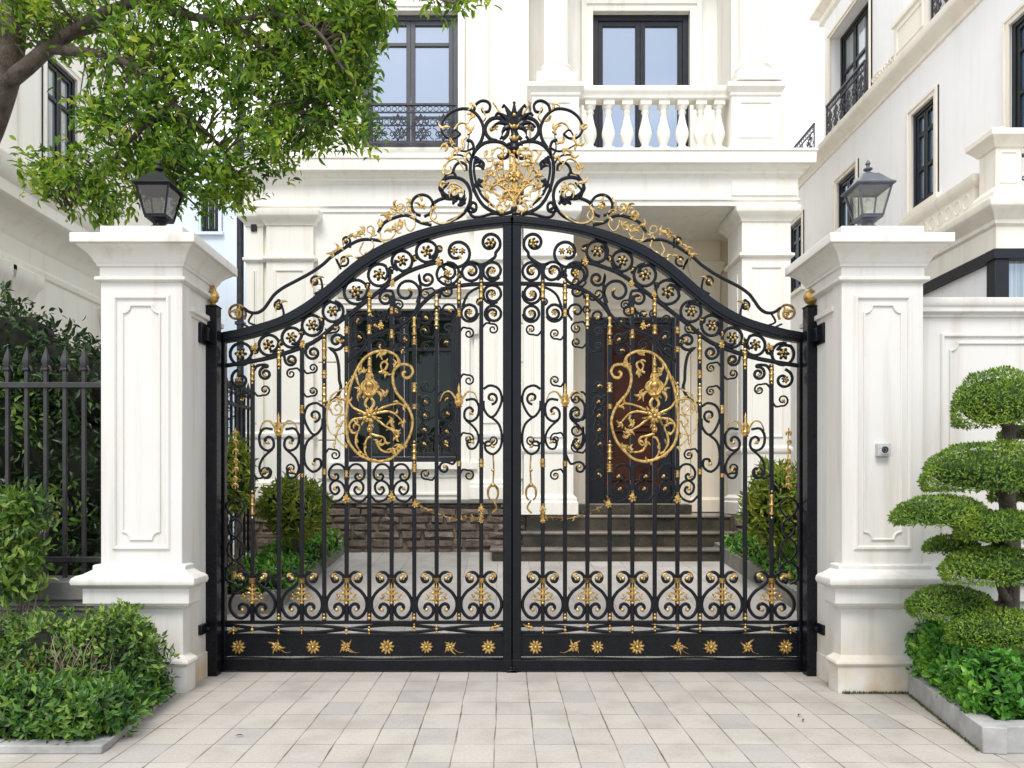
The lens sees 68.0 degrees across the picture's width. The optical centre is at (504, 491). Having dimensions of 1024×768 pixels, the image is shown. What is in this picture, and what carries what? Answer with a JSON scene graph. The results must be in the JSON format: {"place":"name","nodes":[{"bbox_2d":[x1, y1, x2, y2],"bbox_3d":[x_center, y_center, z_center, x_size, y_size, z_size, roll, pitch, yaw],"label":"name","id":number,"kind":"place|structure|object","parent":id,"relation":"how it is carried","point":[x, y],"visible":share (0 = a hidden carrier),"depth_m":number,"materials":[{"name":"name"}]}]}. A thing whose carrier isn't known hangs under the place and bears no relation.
{"place":"outdoors","nodes":[
{"label":"outdoors","id":0,"kind":"place"},
{"bbox_2d":[0,0,159,532],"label":"neighbour house","id":1,"kind":"structure","parent":0,"point":[46,263],"depth_m":9.92,"materials":[{"name":"paint"}]},
{"bbox_2d":[48,59,74,167],"bbox_3d":[-6.060,-4.985,10.270,0.090,1.530,0.700,0,0,0],"label":"window","id":2,"kind":"structure","parent":1,"relation":"in","point":[58,118],"depth_m":10.28,"materials":[{"name":"black glass"}]},
{"bbox_2d":[0,690,168,739],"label":"soil","id":3,"kind":"structure","parent":0,"point":[12,737],"depth_m":4.53,"materials":[{"name":"brown soil"}]},
{"bbox_2d":[0,477,58,629],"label":"leafy shrub","id":4,"kind":"object","parent":3,"relation":"on","point":[17,508],"visible":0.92,"depth_m":5.58,"materials":[{"name":"green plant"}]},
{"bbox_2d":[0,653,177,744],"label":"hedge","id":5,"kind":"object","parent":3,"relation":"on","point":[83,707],"visible":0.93,"depth_m":4.51,"materials":[{"name":"green plant"}]},
{"bbox_2d":[0,595,179,683],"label":"clipped hedge","id":6,"kind":"object","parent":3,"relation":"on","point":[117,640],"visible":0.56,"depth_m":5.07,"materials":[{"name":"green plant"}]},
{"bbox_2d":[166,141,254,542],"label":"house","id":7,"kind":"structure","parent":0,"point":[219,235],"depth_m":17.00,"materials":[{"name":"white paint"}]},
{"bbox_2d":[202,193,217,230],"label":"window","id":8,"kind":"structure","parent":7,"relation":"in","point":[207,220],"depth_m":17.07,"materials":[{"name":"grey glass"}]},
{"bbox_2d":[160,0,823,147],"label":"sky","id":9,"kind":"structure","parent":0,"point":[804,40],"materials":[{"name":"white"}]},
{"bbox_2d":[0,671,1023,767],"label":"pavement","id":10,"kind":"structure","parent":0,"point":[521,719],"depth_m":4.86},
{"bbox_2d":[1,576,98,628],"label":"wall","id":11,"kind":"structure","parent":10,"relation":"on","point":[63,592],"depth_m":5.95,"materials":[{"name":"grey stone"}]},
{"bbox_2d":[0,347,100,577],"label":"iron fence","id":12,"kind":"object","parent":11,"relation":"on","point":[45,385],"visible":0.94,"depth_m":6.07,"materials":[{"name":"black metal"}]},
{"bbox_2d":[0,692,174,753],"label":"bed kerb","id":13,"kind":"structure","parent":10,"relation":"on","point":[101,743],"depth_m":4.35,"materials":[{"name":"grey stone"}]},
{"bbox_2d":[69,226,237,692],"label":"gate pillar","id":14,"kind":"structure","parent":10,"relation":"on","point":[157,282],"depth_m":5.68,"materials":[{"name":"paint"}]},
{"bbox_2d":[131,160,185,225],"bbox_3d":[-2.700,-2.291,5.930,0.299,0.602,0.299,0,0,0],"label":"lantern","id":15,"kind":"object","parent":14,"relation":"on","point":[161,195],"visible":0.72,"depth_m":5.84,"materials":[{"name":"black metal"}]},
{"bbox_2d":[198,285,221,675],"bbox_3d":[-2.383,-0.095,6.128,0.108,3.191,0.256,0,0,0],"label":"gate post","id":16,"kind":"object","parent":10,"relation":"on","point":[209,335],"visible":0.98,"depth_m":6.15,"materials":[{"name":"black metal"}]},
{"bbox_2d":[221,99,543,672],"bbox_3d":[-1.028,-0.881,6.307,2.708,4.772,0.100,0,0,0],"label":"gate leaf","id":17,"kind":"object","parent":16,"relation":"attached to","point":[328,646],"visible":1,"depth_m":6.31,"materials":[{"name":"black paint"}]},
{"bbox_2d":[802,289,824,675],"bbox_3d":[2.502,-0.078,6.130,0.120,3.156,0.259,0,0,0],"label":"gate post","id":18,"kind":"object","parent":10,"relation":"on","point":[813,334],"visible":0.98,"depth_m":6.15,"materials":[{"name":"black metal"}]},
{"bbox_2d":[510,99,802,672],"bbox_3d":[1.274,-0.881,6.307,2.460,4.772,0.099,0,0,0],"label":"gate leaf","id":19,"kind":"object","parent":18,"relation":"attached to","point":[694,646],"visible":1,"depth_m":6.31,"materials":[{"name":"black paint"}]},
{"bbox_2d":[785,226,954,692],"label":"gate pillar","id":20,"kind":"structure","parent":10,"relation":"on","point":[865,283],"depth_m":5.68,"materials":[{"name":"paint"}]},
{"bbox_2d":[841,160,896,225],"bbox_3d":[2.840,-2.291,5.930,0.299,0.602,0.299,0,0,0],"label":"lantern","id":21,"kind":"object","parent":20,"relation":"on","point":[868,184],"visible":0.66,"depth_m":5.88,"materials":[{"name":"grey metal"}]},
{"bbox_2d":[875,443,890,455],"bbox_3d":[2.822,-0.311,5.652,0.096,0.096,0.064,0,0,0],"label":"bell box","id":22,"kind":"object","parent":20,"relation":"attached to","point":[882,449],"visible":1,"depth_m":5.63,"materials":[{"name":"metal"}]},
{"bbox_2d":[842,690,908,693],"bbox_3d":[2.780,1.484,5.612,0.562,0.028,0.032,0,0,0],"label":"moss","id":23,"kind":"object","parent":10,"relation":"on","point":[870,692],"visible":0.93,"depth_m":5.61,"materials":[{"name":"green plant"}]},
{"bbox_2d":[908,694,979,751],"bbox_3d":[2.847,1.487,4.962,0.029,0.022,1.239,0,0,11],"label":"moss","id":24,"kind":"object","parent":10,"relation":"on","point":[941,721],"visible":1,"depth_m":4.89,"materials":[{"name":"green plant"}]},
{"bbox_2d":[909,674,1023,754],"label":"bed kerb","id":25,"kind":"structure","parent":10,"relation":"on","point":[984,733],"depth_m":4.49,"materials":[{"name":"grey stone"}]},
{"label":"soil","id":26,"kind":"structure","parent":25,"relation":"in","visible":0},
{"bbox_2d":[887,365,1023,656],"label":"topiary tree","id":27,"kind":"object","parent":26,"relation":"on","point":[997,472],"visible":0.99,"depth_m":4.89,"materials":[{"name":"green plant"}]},
{"bbox_2d":[904,615,1023,720],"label":"hedge","id":28,"kind":"object","parent":26,"relation":"on","point":[982,680],"visible":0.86,"depth_m":4.64,"materials":[{"name":"green plant"}]},
{"bbox_2d":[923,297,1023,622],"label":"boundary wall","id":29,"kind":"structure","parent":10,"relation":"on","point":[963,337],"depth_m":5.93,"materials":[{"name":"paint"}]},
{"bbox_2d":[227,543,796,657],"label":"driveway","id":30,"kind":"structure","parent":0,"point":[425,561],"depth_m":9.21,"materials":[{"name":"grey stone"}]},
{"bbox_2d":[227,378,249,566],"bbox_3d":[-3.280,0.012,8.256,0.050,2.826,3.311,0,0,0],"label":"side fence","id":31,"kind":"object","parent":30,"relation":"on","point":[235,392],"visible":0.2,"depth_m":9.39,"materials":[{"name":"black metal"}]},
{"bbox_2d":[227,595,263,613],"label":"bed kerb","id":32,"kind":"structure","parent":30,"relation":"on","point":[237,600],"depth_m":8.20,"materials":[{"name":"grey stone"}]},
{"bbox_2d":[263,540,343,613],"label":"bed kerb","id":33,"kind":"structure","parent":30,"relation":"on","point":[268,600],"depth_m":9.20,"materials":[{"name":"grey stone"}]},
{"bbox_2d":[231,0,817,560],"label":"villa","id":34,"kind":"object","parent":30,"relation":"on","point":[677,106],"visible":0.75,"depth_m":12.05,"materials":[{"name":"paint"}]},
{"bbox_2d":[251,224,256,231],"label":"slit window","id":35,"kind":"structure","parent":34,"relation":"in","point":[253,226],"depth_m":12.03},
{"bbox_2d":[347,311,456,461],"bbox_3d":[-1.618,-1.688,12.220,1.824,2.435,0.090,0,0,0],"label":"window","id":36,"kind":"structure","parent":34,"relation":"in","point":[447,355],"depth_m":12.22,"materials":[{"name":"black glass"}]},
{"bbox_2d":[363,15,457,146],"bbox_3d":[-1.524,-6.628,12.330,1.548,2.179,0.090,0,0,0],"label":"window","id":37,"kind":"structure","parent":34,"relation":"in","point":[422,66],"depth_m":12.33,"materials":[{"name":"glass"}]},
{"bbox_2d":[593,15,688,147],"bbox_3d":[2.332,-6.733,13.070,1.655,2.906,0.090,0,0,0],"label":"french window","id":38,"kind":"structure","parent":34,"relation":"in","point":[627,49],"depth_m":13.08,"materials":[{"name":"glass"}]},
{"bbox_2d":[714,542,796,610],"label":"bed kerb","id":39,"kind":"structure","parent":30,"relation":"on","point":[733,561],"depth_m":9.78,"materials":[{"name":"grey stone"}]},
{"label":"ground","id":40,"kind":"structure","parent":0,"visible":0},
{"bbox_2d":[0,280,242,575],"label":"tall hedge","id":41,"kind":"object","parent":40,"relation":"on","point":[20,334],"visible":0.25,"depth_m":6.69,"materials":[{"name":"green plant"}]},
{"bbox_2d":[0,0,502,230],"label":"street tree","id":42,"kind":"object","parent":40,"relation":"on","point":[347,33],"visible":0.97,"depth_m":6.89,"materials":[{"name":"green plant"}]},
{"bbox_2d":[791,0,1023,474],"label":"neighbour house","id":43,"kind":"structure","parent":40,"relation":"on","point":[920,96],"depth_m":11.36,"materials":[{"name":"white paint"}]},
{"bbox_2d":[791,219,800,292],"bbox_3d":[6.060,-4.835,15.625,0.090,1.430,0.650,0,0,0],"label":"window","id":44,"kind":"structure","parent":43,"relation":"in","point":[796,228],"depth_m":15.76,"materials":[{"name":"black glass"}]},
{"bbox_2d":[839,169,854,227],"bbox_3d":[6.060,-4.835,13.310,0.090,1.430,0.720,0,0,0],"label":"window","id":45,"kind":"structure","parent":43,"relation":"in","point":[844,216],"depth_m":13.46,"materials":[{"name":"black glass"}]},
{"bbox_2d":[840,2,867,116],"bbox_3d":[6.240,-7.440,13.250,0.090,1.840,1.500,0,0,0],"label":"window","id":46,"kind":"structure","parent":43,"relation":"in","point":[854,42],"depth_m":13.47,"materials":[{"name":"black glass"}]},
{"bbox_2d":[913,98,932,207],"bbox_3d":[6.060,-4.825,10.875,0.090,1.410,0.590,0,0,0],"label":"window","id":47,"kind":"structure","parent":43,"relation":"in","point":[923,119],"depth_m":10.98,"materials":[{"name":"black glass"}]},
{"bbox_2d":[1012,15,1023,127],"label":"window","id":48,"kind":"structure","parent":43,"relation":"in","point":[1018,27],"depth_m":8.91,"materials":[{"name":"black glass"}]},
{"bbox_2d":[896,127,1023,296],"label":"bay extension","id":49,"kind":"object","parent":40,"relation":"on","point":[980,214],"visible":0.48,"depth_m":7.65,"materials":[{"name":"white paint"}]},
{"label":"soil","id":50,"kind":"structure","parent":0,"visible":0},
{"bbox_2d":[227,430,259,594],"bbox_3d":[-2.989,0.268,8.397,0.538,1.887,0.566,0,0,0],"label":"garden shrub","id":51,"kind":"object","parent":50,"relation":"on","point":[242,492],"visible":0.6,"depth_m":8.32,"materials":[{"name":"green plant"}]},
{"bbox_2d":[227,526,343,594],"bbox_3d":[-2.826,0.882,9.851,1.056,0.744,3.220,0,0,0],"label":"ground cover","id":52,"kind":"object","parent":50,"relation":"on","point":[266,559],"visible":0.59,"depth_m":9.28,"materials":[{"name":"green plant"}]},
{"bbox_2d":[255,471,335,554],"bbox_3d":[-2.672,0.408,9.685,1.051,1.354,1.048,0,0,0],"label":"round bush","id":53,"kind":"object","parent":50,"relation":"on","point":[266,503],"visible":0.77,"depth_m":9.45,"materials":[{"name":"green plant"}]},
{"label":"soil","id":54,"kind":"structure","parent":0,"visible":0},
{"bbox_2d":[719,530,796,584],"bbox_3d":[3.633,0.878,9.885,1.034,0.701,3.006,0,0,0],"label":"ground cover","id":55,"kind":"object","parent":54,"relation":"on","point":[760,557],"visible":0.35,"depth_m":9.90,"materials":[{"name":"green plant"}]},
{"bbox_2d":[734,455,796,568],"bbox_3d":[3.291,0.341,9.211,0.979,1.584,1.069,0,0,0],"label":"round bush","id":56,"kind":"object","parent":54,"relation":"on","point":[758,507],"visible":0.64,"depth_m":8.98,"materials":[{"name":"green plant"}]}
]}

